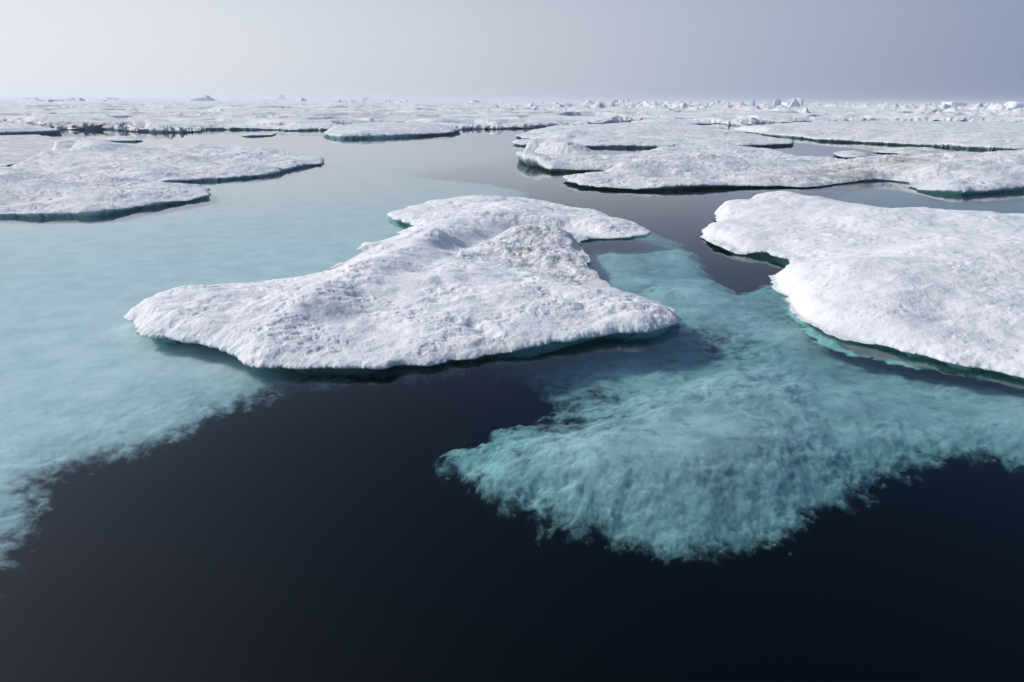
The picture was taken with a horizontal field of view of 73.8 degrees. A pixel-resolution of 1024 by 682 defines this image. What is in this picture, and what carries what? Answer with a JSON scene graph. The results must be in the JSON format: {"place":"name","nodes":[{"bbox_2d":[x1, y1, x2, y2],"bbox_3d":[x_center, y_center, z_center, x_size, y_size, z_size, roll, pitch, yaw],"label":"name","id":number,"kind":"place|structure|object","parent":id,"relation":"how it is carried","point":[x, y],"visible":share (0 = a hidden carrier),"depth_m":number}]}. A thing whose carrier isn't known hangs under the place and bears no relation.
{"place":"outdoors","nodes":[
{"label":"outdoors","id":0,"kind":"place"},
{"bbox_2d":[0,214,1023,681],"bbox_3d":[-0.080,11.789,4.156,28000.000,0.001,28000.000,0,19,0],"label":"water","id":1,"kind":"structure","parent":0,"point":[350,530],"depth_m":19.30},
{"bbox_2d":[0,97,1023,235],"bbox_3d":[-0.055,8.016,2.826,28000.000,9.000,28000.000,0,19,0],"label":"water","id":2,"kind":"structure","parent":0,"point":[369,176],"depth_m":33.38},
{"bbox_2d":[0,122,60,134],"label":"ice floe","id":3,"kind":"object","parent":2,"relation":"on","point":[17,129],"visible":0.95,"depth_m":78.20},
{"bbox_2d":[0,134,148,166],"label":"ice floe","id":4,"kind":"object","parent":2,"relation":"on","point":[14,149],"visible":0.54,"depth_m":56.91},
{"bbox_2d":[106,136,141,141],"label":"ice floe","id":5,"kind":"object","parent":2,"relation":"on","point":[124,138],"visible":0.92,"depth_m":67.50},
{"bbox_2d":[0,137,323,217],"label":"ice floe","id":6,"kind":"object","parent":2,"relation":"on","point":[79,176],"visible":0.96,"depth_m":35.67},
{"bbox_2d":[188,95,214,100],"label":"ice block","id":7,"kind":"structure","parent":2,"relation":"on","point":[202,98],"depth_m":781.62},
{"bbox_2d":[0,213,508,565],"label":"submerged ice shelf","id":8,"kind":"object","parent":2,"relation":"in","point":[86,370],"visible":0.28,"depth_m":12.54},
{"bbox_2d":[241,133,275,136],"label":"ice floe","id":9,"kind":"object","parent":2,"relation":"on","point":[256,134],"visible":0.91,"depth_m":77.44},
{"bbox_2d":[323,122,459,138],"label":"ice floe","id":10,"kind":"object","parent":2,"relation":"on","point":[379,130],"visible":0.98,"depth_m":80.85},
{"bbox_2d":[124,195,681,378],"bbox_3d":[-0.555,-2.769,19.152,10.508,0.921,19.621,5,20,13],"label":"ice floe","id":11,"kind":"object","parent":2,"relation":"on","point":[453,279],"visible":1,"depth_m":12.77},
{"bbox_2d":[0,97,1023,132],"bbox_3d":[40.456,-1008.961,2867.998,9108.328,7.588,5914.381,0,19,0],"label":"pack ice","id":12,"kind":"structure","parent":2,"relation":"on","point":[166,115],"depth_m":170.25},
{"bbox_2d":[513,122,793,147],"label":"ice floe","id":13,"kind":"object","parent":2,"relation":"on","point":[631,135],"visible":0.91,"depth_m":70.38},
{"bbox_2d":[631,118,712,124],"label":"ice floe","id":14,"kind":"object","parent":2,"relation":"on","point":[665,121],"visible":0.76,"depth_m":119.86},
{"bbox_2d":[436,232,1023,558],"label":"submerged ice tongue","id":15,"kind":"object","parent":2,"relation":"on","point":[695,465],"visible":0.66,"depth_m":9.97},
{"bbox_2d":[749,98,754,105],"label":"ice block","id":16,"kind":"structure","parent":2,"relation":"on","point":[752,103],"depth_m":466.46},
{"bbox_2d":[516,140,1023,194],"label":"ice floe","id":17,"kind":"object","parent":2,"relation":"on","point":[709,165],"visible":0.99,"depth_m":37.57},
{"bbox_2d":[771,98,781,105],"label":"ice block","id":18,"kind":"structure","parent":2,"relation":"on","point":[776,102],"depth_m":394.26},
{"bbox_2d":[781,102,790,105],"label":"ice block","id":19,"kind":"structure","parent":2,"relation":"on","point":[786,103],"depth_m":485.36},
{"bbox_2d":[788,98,800,107],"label":"ice block","id":20,"kind":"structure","parent":2,"relation":"on","point":[794,102],"depth_m":367.23},
{"bbox_2d":[789,97,803,105],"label":"ice block","id":21,"kind":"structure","parent":2,"relation":"on","point":[801,101],"depth_m":551.56},
{"bbox_2d":[833,150,868,157],"bbox_3d":[27.233,-15.001,54.901,2.638,0.577,7.547,10,22,26],"label":"ice floe","id":22,"kind":"object","parent":2,"relation":"on","point":[849,154],"visible":0.92,"depth_m":53.58},
{"bbox_2d":[700,191,1023,381],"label":"ice floe","id":23,"kind":"object","parent":2,"relation":"on","point":[944,286],"visible":1,"depth_m":14.74},
{"bbox_2d":[732,120,1023,150],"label":"ice floe","id":24,"kind":"object","parent":2,"relation":"on","point":[991,135],"visible":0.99,"depth_m":80.50},
{"bbox_2d":[782,294,1023,389],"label":"submerged ice ledge","id":25,"kind":"object","parent":2,"relation":"in","point":[853,349],"visible":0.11,"depth_m":12.03},
{"bbox_2d":[873,147,963,154],"bbox_3d":[35.288,-16.271,58.530,6.157,0.663,13.846,18,26,41],"label":"ice floe","id":26,"kind":"object","parent":2,"relation":"on","point":[912,150],"visible":0.68,"depth_m":56.59},
{"bbox_2d":[941,101,966,106],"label":"ice block","id":27,"kind":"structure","parent":2,"relation":"on","point":[956,103],"depth_m":536.09},
{"bbox_2d":[1003,101,1023,108],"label":"ice block","id":28,"kind":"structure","parent":2,"relation":"on","point":[1013,104],"depth_m":300.35},
{"bbox_2d":[0,0,1023,103],"label":"sky","id":29,"kind":"structure","parent":0,"point":[823,51]}
]}

